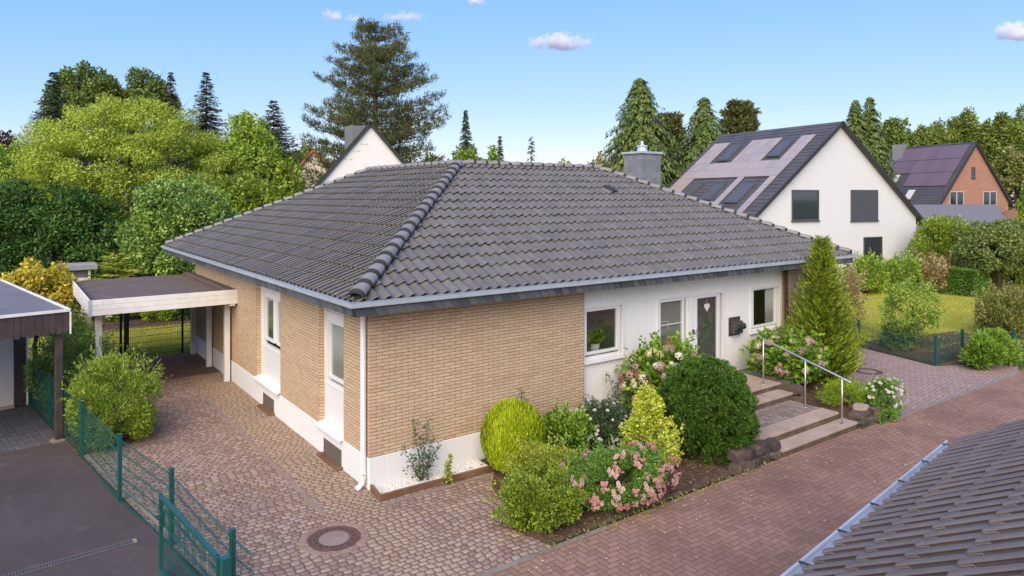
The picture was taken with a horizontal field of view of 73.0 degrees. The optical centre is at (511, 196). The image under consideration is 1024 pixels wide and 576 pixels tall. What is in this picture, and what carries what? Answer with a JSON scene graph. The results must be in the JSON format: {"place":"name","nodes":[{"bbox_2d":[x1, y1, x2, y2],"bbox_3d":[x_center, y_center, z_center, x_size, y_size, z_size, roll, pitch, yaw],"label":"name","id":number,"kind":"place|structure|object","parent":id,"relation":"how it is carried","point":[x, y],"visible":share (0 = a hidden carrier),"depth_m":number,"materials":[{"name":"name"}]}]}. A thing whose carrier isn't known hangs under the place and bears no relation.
{"place":"outdoors","nodes":[
{"label":"outdoors","id":0,"kind":"place"},
{"bbox_2d":[28,322,271,369],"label":"lawn","id":1,"kind":"structure","parent":0,"point":[146,346],"depth_m":24.29,"materials":[{"name":"green plant"}]},
{"bbox_2d":[0,255,84,359],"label":"yellow shrub","id":2,"kind":"object","parent":1,"relation":"on","point":[54,282],"visible":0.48,"depth_m":20.32,"materials":[{"name":"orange plant"}]},
{"bbox_2d":[92,308,189,358],"bbox_3d":[-11.740,4.224,22.091,2.840,1.832,0.413,0,0,-36],"label":"fence","id":3,"kind":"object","parent":1,"relation":"on","point":[126,329],"depth_m":22.05,"materials":[{"name":"metal"}]},
{"bbox_2d":[109,352,219,386],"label":"carport floor","id":4,"kind":"structure","parent":0,"point":[184,364],"depth_m":20.78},
{"bbox_2d":[83,372,550,575],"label":"cobbled driveway","id":5,"kind":"structure","parent":0,"point":[227,475],"depth_m":11.53,"materials":[{"name":"beige stone"}]},
{"bbox_2d":[71,272,237,399],"bbox_3d":[-10.490,3.807,19.970,3.458,2.626,5.682,0,0,-36],"label":"carport","id":6,"kind":"object","parent":5,"relation":"on","point":[99,298],"visible":0.77,"depth_m":18.89,"materials":[{"name":"wood"}]},
{"bbox_2d":[307,526,360,551],"bbox_3d":[-2.651,5.101,10.320,0.770,0.042,0.770,0,0,-36],"label":"manhole cover","id":7,"kind":"object","parent":5,"relation":"on","point":[331,538],"visible":1,"depth_m":10.30,"materials":[{"name":"metal"}]},
{"bbox_2d":[299,522,368,555],"bbox_3d":[-2.651,5.094,10.320,1.010,0.018,1.010,0,0,-36],"label":"sett ring","id":8,"kind":"object","parent":5,"relation":"on","point":[303,538],"visible":1,"depth_m":10.26,"materials":[{"name":"grey stone"}]},
{"bbox_2d":[200,393,491,514],"bbox_3d":[-4.208,5.090,15.265,3.119,0.019,8.729,0,0,-36],"label":"paving band","id":9,"kind":"object","parent":5,"relation":"on","point":[315,505],"visible":1,"depth_m":12.54,"materials":[{"name":"stone"}]},
{"bbox_2d":[0,202,1023,575],"bbox_3d":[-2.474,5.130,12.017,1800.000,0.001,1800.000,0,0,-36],"label":"ground","id":10,"kind":"structure","parent":0,"point":[1020,366],"depth_m":12.22,"materials":[{"name":"brown soil"}]},
{"bbox_2d":[0,141,49,270],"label":"yellow tree","id":11,"kind":"object","parent":10,"relation":"on","point":[5,162],"visible":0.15,"depth_m":40.65,"materials":[{"name":"green plant"}]},
{"bbox_2d":[0,404,53,453],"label":"garage apron","id":12,"kind":"object","parent":10,"relation":"on","point":[24,426],"visible":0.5,"depth_m":15.16,"materials":[{"name":"grey concrete"}]},
{"bbox_2d":[0,279,70,443],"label":"garage","id":13,"kind":"structure","parent":10,"relation":"on","point":[26,313],"depth_m":14.67,"materials":[{"name":"brown wood"}]},
{"bbox_2d":[16,72,98,261],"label":"spruce","id":14,"kind":"object","parent":10,"relation":"on","point":[55,112],"visible":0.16,"depth_m":51.78,"materials":[{"name":"green plant"}]},
{"bbox_2d":[0,174,129,278],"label":"dark hedge tree","id":15,"kind":"object","parent":10,"relation":"on","point":[68,215],"visible":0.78,"depth_m":32.41,"materials":[{"name":"green plant"}]},
{"bbox_2d":[28,369,135,454],"bbox_3d":[-10.751,5.060,17.327,1.991,0.050,8.452,0,0,-42],"label":"hedge bed","id":16,"kind":"object","parent":10,"relation":"on","point":[126,439],"visible":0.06,"depth_m":14.72,"materials":[{"name":"soil"}]},
{"bbox_2d":[44,299,94,376],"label":"boundary shrub","id":17,"kind":"object","parent":16,"relation":"on","point":[78,322],"visible":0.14,"depth_m":19.54,"materials":[{"name":"green plant"}]},
{"bbox_2d":[20,305,123,410],"bbox_3d":[-10.883,3.950,17.218,2.242,2.424,3.370,0,0,-36],"label":"boundary shrub","id":18,"kind":"object","parent":16,"relation":"on","point":[73,348],"visible":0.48,"depth_m":16.68,"materials":[{"name":"green plant"}]},
{"bbox_2d":[56,341,172,449],"bbox_3d":[-8.488,4.159,14.802,2.190,2.024,3.463,0,0,-36],"label":"boundary shrub","id":19,"kind":"object","parent":16,"relation":"on","point":[91,383],"visible":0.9,"depth_m":14.24,"materials":[{"name":"green plant"}]},
{"bbox_2d":[36,59,144,185],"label":"oak tree","id":20,"kind":"object","parent":10,"relation":"on","point":[82,91],"visible":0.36,"depth_m":60.48,"materials":[{"name":"green plant"}]},
{"bbox_2d":[0,441,198,575],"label":"forecourt","id":21,"kind":"structure","parent":10,"relation":"on","point":[58,500],"depth_m":10.84,"materials":[{"name":"grey asphalt"}]},
{"bbox_2d":[1,538,137,575],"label":"drain channel","id":22,"kind":"object","parent":21,"relation":"on","point":[70,558],"visible":1,"depth_m":9.73,"materials":[{"name":"grey metal"}]},
{"bbox_2d":[28,363,254,575],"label":"wire fence","id":23,"kind":"object","parent":21,"relation":"on","point":[174,497],"visible":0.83,"depth_m":11.12,"materials":[{"name":"green metal"}]},
{"bbox_2d":[155,493,230,575],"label":"garden gate","id":24,"kind":"structure","parent":21,"relation":"on","point":[223,565],"depth_m":8.57,"materials":[{"name":"green metal"}]},
{"bbox_2d":[55,220,163,278],"bbox_3d":[-19.530,3.126,33.987,5.009,4.054,4.304,0,0,-36],"label":"dark hedge tree","id":25,"kind":"object","parent":10,"relation":"on","point":[94,248],"visible":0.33,"depth_m":32.60,"materials":[{"name":"green plant"}]},
{"bbox_2d":[33,313,189,337],"bbox_3d":[-12.402,5.070,30.539,22.112,0.060,3.799,0,0,-35],"label":"garden bed","id":26,"kind":"object","parent":10,"relation":"on","point":[137,321],"visible":0.09,"depth_m":27.66,"materials":[{"name":"green plant"}]},
{"bbox_2d":[58,262,97,315],"bbox_3d":[-17.985,3.927,28.500,1.480,2.347,1.240,0,0,-36],"label":"garden fireplace","id":27,"kind":"object","parent":26,"relation":"on","point":[79,269],"visible":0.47,"depth_m":28.27,"materials":[{"name":"white paint"}]},
{"bbox_2d":[83,249,150,279],"bbox_3d":[-16.461,3.674,28.998,4.095,2.952,4.163,0,0,-2],"label":"spreading juniper","id":28,"kind":"object","parent":26,"relation":"on","point":[120,268],"visible":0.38,"depth_m":28.80,"materials":[{"name":"green plant"}]},
{"bbox_2d":[0,76,238,227],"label":"bright tree","id":29,"kind":"object","parent":10,"relation":"on","point":[169,139],"visible":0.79,"depth_m":36.90,"materials":[{"name":"green plant"}]},
{"bbox_2d":[104,66,182,196],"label":"oak tree","id":30,"kind":"object","parent":10,"relation":"on","point":[153,87],"visible":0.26,"depth_m":62.77,"materials":[{"name":"green plant"}]},
{"bbox_2d":[143,72,191,241],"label":"spruce","id":31,"kind":"object","parent":10,"relation":"on","point":[170,95],"visible":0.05,"depth_m":61.83,"materials":[{"name":"green plant"}]},
{"bbox_2d":[114,172,240,276],"bbox_3d":[-14.977,2.004,31.507,5.590,6.321,4.898,0,0,-36],"label":"laurel bush","id":32,"kind":"object","parent":10,"relation":"on","point":[163,210],"visible":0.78,"depth_m":29.90,"materials":[{"name":"green plant"}]},
{"bbox_2d":[170,72,235,255],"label":"spruce","id":33,"kind":"object","parent":10,"relation":"on","point":[204,120],"visible":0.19,"depth_m":49.87,"materials":[{"name":"green plant"}]},
{"bbox_2d":[209,171,270,213],"bbox_3d":[-14.538,1.792,38.009,4.730,6.743,4.671,0,0,-36],"label":"green tree","id":34,"kind":"object","parent":10,"relation":"on","point":[245,197],"visible":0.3,"depth_m":36.92,"materials":[{"name":"green plant"}]},
{"bbox_2d":[209,109,286,189],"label":"yellow tree","id":35,"kind":"object","parent":10,"relation":"on","point":[256,155],"visible":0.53,"depth_m":42.18,"materials":[{"name":"green plant"}]},
{"bbox_2d":[232,100,312,191],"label":"spruce","id":36,"kind":"object","parent":10,"relation":"on","point":[276,124],"visible":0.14,"depth_m":53.90,"materials":[{"name":"green plant"}]},
{"bbox_2d":[263,154,309,203],"bbox_3d":[-11.523,1.447,35.955,2.692,7.426,2.548,0,0,15],"label":"maple sapling","id":37,"kind":"object","parent":10,"relation":"on","point":[281,186],"visible":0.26,"depth_m":35.60,"materials":[{"name":"green plant"}]},
{"bbox_2d":[312,121,405,187],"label":"gabled house","id":38,"kind":"structure","parent":10,"relation":"on","point":[368,145],"depth_m":39.94,"materials":[{"name":"white paint"}]},
{"bbox_2d":[292,16,451,184],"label":"pine tree","id":39,"kind":"object","parent":10,"relation":"on","point":[373,56],"visible":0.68,"depth_m":50.74,"materials":[{"name":"green plant"}]},
{"bbox_2d":[370,465,495,501],"bbox_3d":[-1.388,5.050,12.437,2.366,0.130,0.499,0,0,-35],"label":"bed edging","id":40,"kind":"object","parent":10,"relation":"on","point":[375,492],"visible":0.79,"depth_m":12.07,"materials":[{"name":"brown wood"}]},
{"bbox_2d":[375,459,487,493],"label":"gravel","id":41,"kind":"structure","parent":40,"relation":"in","point":[406,482],"depth_m":12.43,"materials":[{"name":"white gravel"}]},
{"bbox_2d":[401,418,441,481],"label":"climbing plant","id":42,"kind":"object","parent":41,"relation":"on","point":[424,468],"visible":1,"depth_m":12.29,"materials":[{"name":"green plant"}]},
{"bbox_2d":[447,143,490,160],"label":"green tree","id":43,"kind":"object","parent":10,"relation":"on","point":[462,155],"visible":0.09,"depth_m":65.71,"materials":[{"name":"green plant"}]},
{"bbox_2d":[161,141,856,491],"bbox_3d":[-1.037,1.604,22.580,16.074,7.192,16.524,0,0,-36],"label":"bungalow","id":44,"kind":"object","parent":10,"relation":"on","point":[456,299],"visible":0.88,"depth_m":15.40,"materials":[{"name":"beige brick"}]},
{"bbox_2d":[252,286,280,394],"bbox_3d":[-5.776,3.250,16.664,0.400,2.559,1.860,0,0,-36],"label":"window","id":45,"kind":"structure","parent":44,"relation":"in","point":[269,377],"depth_m":16.77,"materials":[{"name":"white plastic"}]},
{"bbox_2d":[314,308,343,442],"bbox_3d":[-3.434,3.270,13.487,0.400,2.599,1.261,0,0,-36],"label":"window","id":46,"kind":"structure","parent":44,"relation":"in","point":[332,425],"depth_m":13.67,"materials":[{"name":"white plastic"}]},
{"bbox_2d":[333,324,343,379],"bbox_3d":[-3.298,3.010,13.453,0.043,1.060,0.890,0,0,-36],"label":"curtain","id":47,"kind":"object","parent":44,"relation":"hanging from","point":[338,351],"visible":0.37,"depth_m":13.59,"materials":[{"name":"white fabric"}]},
{"bbox_2d":[584,302,624,364],"bbox_3d":[2.037,3.040,15.504,1.320,1.260,0.160,0,0,-36],"label":"window","id":48,"kind":"structure","parent":44,"relation":"in","point":[619,307],"depth_m":15.64,"materials":[{"name":"white plastic"}]},
{"bbox_2d":[661,300,679,345],"bbox_3d":[3.842,3.425,16.931,0.844,1.790,0.043,0,0,-36],"label":"curtain","id":49,"kind":"object","parent":44,"relation":"hanging from","point":[670,312],"visible":0.48,"depth_m":16.93,"materials":[{"name":"white fabric"}]},
{"bbox_2d":[656,294,689,349],"bbox_3d":[3.921,3.467,16.917,1.210,2.105,0.120,0,0,-36],"label":"window","id":50,"kind":"structure","parent":44,"relation":"in","point":[684,299],"depth_m":17.11,"materials":[{"name":"white plastic"}]},
{"bbox_2d":[692,293,719,367],"bbox_3d":[4.935,3.440,17.644,1.135,1.960,0.114,0,0,-36],"label":"door frame","id":51,"kind":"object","parent":44,"relation":"in","point":[694,299],"depth_m":17.78,"materials":[{"name":"white plastic"}]},
{"bbox_2d":[750,284,780,334],"bbox_3d":[7.004,3.090,19.172,1.450,1.260,0.150,0,0,-36],"label":"window","id":52,"kind":"structure","parent":44,"relation":"in","point":[777,287],"depth_m":19.32,"materials":[{"name":"white plastic"}]},
{"bbox_2d":[480,420,771,544],"bbox_3d":[1.885,5.063,13.224,6.150,0.050,3.450,0,0,-36],"label":"planting bed","id":53,"kind":"object","parent":10,"relation":"on","point":[591,517],"visible":0.17,"depth_m":12.06,"materials":[{"name":"soil"}]},
{"bbox_2d":[480,397,545,473],"bbox_3d":[0.018,4.420,12.888,1.259,1.401,1.259,0,0,-36],"label":"thuja ball","id":54,"kind":"object","parent":53,"relation":"on","point":[506,422],"visible":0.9,"depth_m":12.52,"materials":[{"name":"green plant"}]},
{"bbox_2d":[481,460,590,533],"bbox_3d":[0.457,4.672,10.934,1.858,0.933,1.454,0,0,-36],"label":"shrub","id":55,"kind":"object","parent":53,"relation":"on","point":[539,502],"visible":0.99,"depth_m":10.56,"materials":[{"name":"green plant"}]},
{"bbox_2d":[502,427,585,487],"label":"shrub","id":56,"kind":"object","parent":53,"relation":"on","point":[545,454],"visible":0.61,"depth_m":11.84,"materials":[{"name":"green plant"}]},
{"bbox_2d":[540,398,599,460],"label":"flowering shrub","id":57,"kind":"object","parent":53,"relation":"on","point":[568,423],"visible":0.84,"depth_m":13.34,"materials":[{"name":"green plant"}]},
{"bbox_2d":[578,388,633,450],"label":"rose bush","id":58,"kind":"object","parent":53,"relation":"on","point":[602,411],"visible":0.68,"depth_m":13.92,"materials":[{"name":"green plant"}]},
{"bbox_2d":[554,431,681,512],"bbox_3d":[1.787,4.597,11.686,2.555,1.082,1.739,0,0,-36],"label":"rose bush","id":59,"kind":"object","parent":53,"relation":"on","point":[648,475],"visible":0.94,"depth_m":11.40,"materials":[{"name":"green plant"}]},
{"bbox_2d":[618,380,685,470],"bbox_3d":[2.609,4.315,13.084,1.445,1.626,1.271,0,0,-36],"label":"variegated shrub","id":60,"kind":"object","parent":53,"relation":"on","point":[642,423],"visible":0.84,"depth_m":12.94,"materials":[{"name":"yellow plant"}]},
{"bbox_2d":[614,330,704,416],"bbox_3d":[3.427,4.016,15.562,2.648,2.196,1.660,0,0,-36],"label":"hydrangea bush","id":61,"kind":"object","parent":53,"relation":"on","point":[639,372],"visible":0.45,"depth_m":15.11,"materials":[{"name":"green plant"}]},
{"bbox_2d":[656,353,761,466],"bbox_3d":[3.877,4.157,13.839,2.191,2.049,2.164,0,0,-36],"label":"round cypress","id":62,"kind":"object","parent":53,"relation":"on","point":[709,405],"visible":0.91,"depth_m":13.32,"materials":[{"name":"green plant"}]},
{"bbox_2d":[594,78,687,187],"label":"cypress tree","id":63,"kind":"object","parent":10,"relation":"on","point":[639,126],"visible":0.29,"depth_m":49.04,"materials":[{"name":"green plant"}]},
{"bbox_2d":[527,457,784,556],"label":"weeds","id":64,"kind":"object","parent":10,"relation":"on","point":[694,489],"visible":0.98,"depth_m":11.18,"materials":[{"name":"green plant"}]},
{"bbox_2d":[656,111,687,147],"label":"pine tree","id":65,"kind":"object","parent":10,"relation":"on","point":[674,119],"visible":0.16,"depth_m":57.13,"materials":[{"name":"green plant"}]},
{"bbox_2d":[666,97,729,177],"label":"cypress tree","id":66,"kind":"object","parent":10,"relation":"on","point":[702,135],"visible":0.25,"depth_m":53.34,"materials":[{"name":"green plant"}]},
{"bbox_2d":[717,98,761,133],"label":"deciduous tree","id":67,"kind":"object","parent":10,"relation":"on","point":[739,116],"visible":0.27,"depth_m":61.13,"materials":[{"name":"green plant"}]},
{"bbox_2d":[475,372,1020,575],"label":"kerb","id":68,"kind":"structure","parent":10,"relation":"on","point":[518,561],"depth_m":10.30,"materials":[{"name":"grey concrete"}]},
{"bbox_2d":[727,433,780,473],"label":"stone wall","id":69,"kind":"structure","parent":10,"relation":"on","point":[757,454],"depth_m":13.05,"materials":[{"name":"grey stone"}]},
{"bbox_2d":[667,121,924,279],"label":"gabled house","id":70,"kind":"structure","parent":10,"relation":"on","point":[834,181],"depth_m":41.60,"materials":[{"name":"white paint"}]},
{"bbox_2d":[791,190,820,221],"bbox_3d":[16.852,0.505,39.699,2.294,1.826,0.120,0,0,-26],"label":"window","id":71,"kind":"structure","parent":70,"relation":"in","point":[804,203],"depth_m":39.69,"materials":[{"name":"grey glass"}]},
{"bbox_2d":[850,190,879,221],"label":"window","id":72,"kind":"structure","parent":70,"relation":"in","point":[855,215],"depth_m":41.91,"materials":[{"name":"grey glass"}]},
{"bbox_2d":[863,236,882,261],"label":"window","id":73,"kind":"structure","parent":70,"relation":"in","point":[875,244],"depth_m":42.34,"materials":[{"name":"grey glass"}]},
{"bbox_2d":[734,374,857,457],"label":"front steps","id":74,"kind":"structure","parent":10,"relation":"on","point":[789,424],"depth_m":15.06,"materials":[{"name":"stone"}]},
{"bbox_2d":[761,338,851,424],"bbox_3d":[6.675,4.178,15.819,0.100,1.564,2.196,0,0,-36],"label":"handrail","id":75,"kind":"object","parent":74,"relation":"on","point":[805,360],"visible":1,"depth_m":15.78,"materials":[{"name":"metal"}]},
{"bbox_2d":[761,374,889,428],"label":"stone wall","id":76,"kind":"structure","parent":10,"relation":"on","point":[797,390],"depth_m":16.36,"materials":[{"name":"grey stone"}]},
{"bbox_2d":[794,379,893,424],"bbox_3d":[8.606,4.970,18.011,4.850,0.060,3.500,0,0,-36],"label":"side bed","id":77,"kind":"object","parent":10,"relation":"on","point":[811,386],"visible":0.15,"depth_m":16.80,"materials":[{"name":"soil"}]},
{"bbox_2d":[738,323,832,383],"bbox_3d":[6.990,4.015,17.804,2.706,1.493,1.940,0,0,-36],"label":"hydrangea bush","id":78,"kind":"object","parent":77,"relation":"on","point":[780,363],"visible":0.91,"depth_m":17.38,"materials":[{"name":"green plant"}]},
{"bbox_2d":[774,235,871,381],"bbox_3d":[8.472,3.067,18.865,2.337,4.167,2.408,0,0,1],"label":"golden conifer","id":79,"kind":"object","parent":77,"relation":"on","point":[820,307],"visible":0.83,"depth_m":18.53,"materials":[{"name":"green plant"}]},
{"bbox_2d":[813,375,871,407],"bbox_3d":[7.913,4.579,16.427,1.737,0.737,1.232,0,0,-36],"label":"mugo pine","id":80,"kind":"object","parent":77,"relation":"on","point":[833,387],"visible":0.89,"depth_m":16.33,"materials":[{"name":"green plant"}]},
{"bbox_2d":[860,373,908,411],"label":"flowering shrub","id":81,"kind":"object","parent":77,"relation":"on","point":[880,385],"visible":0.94,"depth_m":16.09,"materials":[{"name":"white plant"}]},
{"bbox_2d":[845,100,878,161],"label":"cypress tree","id":82,"kind":"object","parent":10,"relation":"on","point":[855,116],"visible":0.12,"depth_m":63.48,"materials":[{"name":"green plant"}]},
{"bbox_2d":[859,97,901,185],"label":"cypress tree","id":83,"kind":"object","parent":10,"relation":"on","point":[870,113],"visible":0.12,"depth_m":64.30,"materials":[{"name":"green plant"}]},
{"bbox_2d":[878,116,919,160],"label":"oak tree","id":84,"kind":"object","parent":10,"relation":"on","point":[894,128],"visible":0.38,"depth_m":77.09,"materials":[{"name":"green plant"}]},
{"bbox_2d":[780,419,1023,575],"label":"roof","id":85,"kind":"structure","parent":10,"relation":"on","point":[955,508],"depth_m":4.24,"materials":[{"name":"grey tile"}]},
{"bbox_2d":[911,121,960,145],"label":"tree","id":86,"kind":"object","parent":10,"relation":"on","point":[927,136],"visible":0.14,"depth_m":103.31,"materials":[{"name":"green plant"}]},
{"bbox_2d":[888,141,1019,256],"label":"brick house","id":87,"kind":"structure","parent":10,"relation":"on","point":[955,179],"depth_m":64.28,"materials":[{"name":"orange brick"}]},
{"bbox_2d":[946,106,988,142],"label":"tree","id":88,"kind":"object","parent":10,"relation":"on","point":[966,126],"visible":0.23,"depth_m":108.23,"materials":[{"name":"green plant"}]},
{"bbox_2d":[973,110,1023,202],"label":"tree","id":89,"kind":"object","parent":10,"relation":"on","point":[1003,129],"visible":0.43,"depth_m":98.47,"materials":[{"name":"green plant"}]},
{"bbox_2d":[991,143,1023,209],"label":"olive tree","id":90,"kind":"object","parent":10,"relation":"on","point":[1007,165],"visible":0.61,"depth_m":79.17,"materials":[{"name":"green plant"}]},
{"bbox_2d":[0,0,1023,200],"label":"sky","id":91,"kind":"structure","parent":0,"point":[557,73],"materials":[{"name":"blue"}]},
{"bbox_2d":[488,369,1023,575],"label":"road","id":92,"kind":"structure","parent":0,"point":[783,531],"depth_m":11.33,"materials":[{"name":"brick"}]},
{"bbox_2d":[840,348,1018,414],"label":"side driveway","id":93,"kind":"structure","parent":0,"point":[926,384],"depth_m":19.63,"materials":[{"name":"brick"}]},
{"bbox_2d":[841,261,1023,365],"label":"lawn","id":94,"kind":"structure","parent":0,"point":[1008,279],"depth_m":30.86,"materials":[{"name":"green plant"}]},
{"bbox_2d":[833,257,870,328],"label":"white blossom bush","id":95,"kind":"object","parent":94,"relation":"on","point":[850,282],"visible":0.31,"depth_m":26.74,"materials":[{"name":"green plant"}]},
{"bbox_2d":[839,250,893,294],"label":"hedge bush","id":96,"kind":"object","parent":94,"relation":"on","point":[873,267],"visible":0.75,"depth_m":36.03,"materials":[{"name":"green plant"}]},
{"bbox_2d":[881,250,925,292],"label":"hedge bush","id":97,"kind":"object","parent":94,"relation":"on","point":[897,266],"visible":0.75,"depth_m":36.57,"materials":[{"name":"green plant"}]},
{"bbox_2d":[878,275,946,341],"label":"open shrub","id":98,"kind":"object","parent":94,"relation":"on","point":[908,297],"visible":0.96,"depth_m":23.37,"materials":[{"name":"green plant"}]},
{"bbox_2d":[916,252,955,292],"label":"tan bush","id":99,"kind":"object","parent":94,"relation":"on","point":[934,266],"visible":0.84,"depth_m":36.52,"materials":[{"name":"beige plant"}]},
{"bbox_2d":[862,331,1023,365],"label":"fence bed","id":100,"kind":"object","parent":94,"relation":"on","point":[926,359],"visible":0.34,"depth_m":22.90,"materials":[{"name":"soil"}]},
{"bbox_2d":[877,314,930,350],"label":"grey shrub","id":101,"kind":"object","parent":100,"relation":"on","point":[912,328],"visible":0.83,"depth_m":22.99,"materials":[{"name":"green plant"}]},
{"bbox_2d":[857,320,1023,365],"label":"wire fence","id":102,"kind":"object","parent":100,"relation":"on","point":[935,343],"visible":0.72,"depth_m":21.67,"materials":[{"name":"green metal"}]},
{"bbox_2d":[956,327,1023,369],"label":"shrub","id":103,"kind":"object","parent":100,"relation":"on","point":[984,348],"visible":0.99,"depth_m":20.54,"materials":[{"name":"green plant"}]},
{"bbox_2d":[903,214,994,283],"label":"bush","id":104,"kind":"object","parent":94,"relation":"on","point":[942,230],"visible":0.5,"depth_m":40.53,"materials":[{"name":"green plant"}]},
{"bbox_2d":[941,265,989,296],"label":"clipped hedge","id":105,"kind":"object","parent":94,"relation":"on","point":[958,281],"visible":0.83,"depth_m":35.92,"materials":[{"name":"green plant"}]},
{"bbox_2d":[945,217,1023,290],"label":"multi stem tree","id":106,"kind":"object","parent":94,"relation":"on","point":[975,244],"visible":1,"depth_m":36.09,"materials":[{"name":"green plant"}]},
{"bbox_2d":[971,278,1023,338],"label":"tan bush","id":107,"kind":"object","parent":94,"relation":"on","point":[1004,302],"visible":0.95,"depth_m":25.16,"materials":[{"name":"green plant"}]},
{"bbox_2d":[989,216,1023,283],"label":"bush","id":108,"kind":"object","parent":94,"relation":"on","point":[1014,275],"visible":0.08,"depth_m":40.94,"materials":[{"name":"green plant"}]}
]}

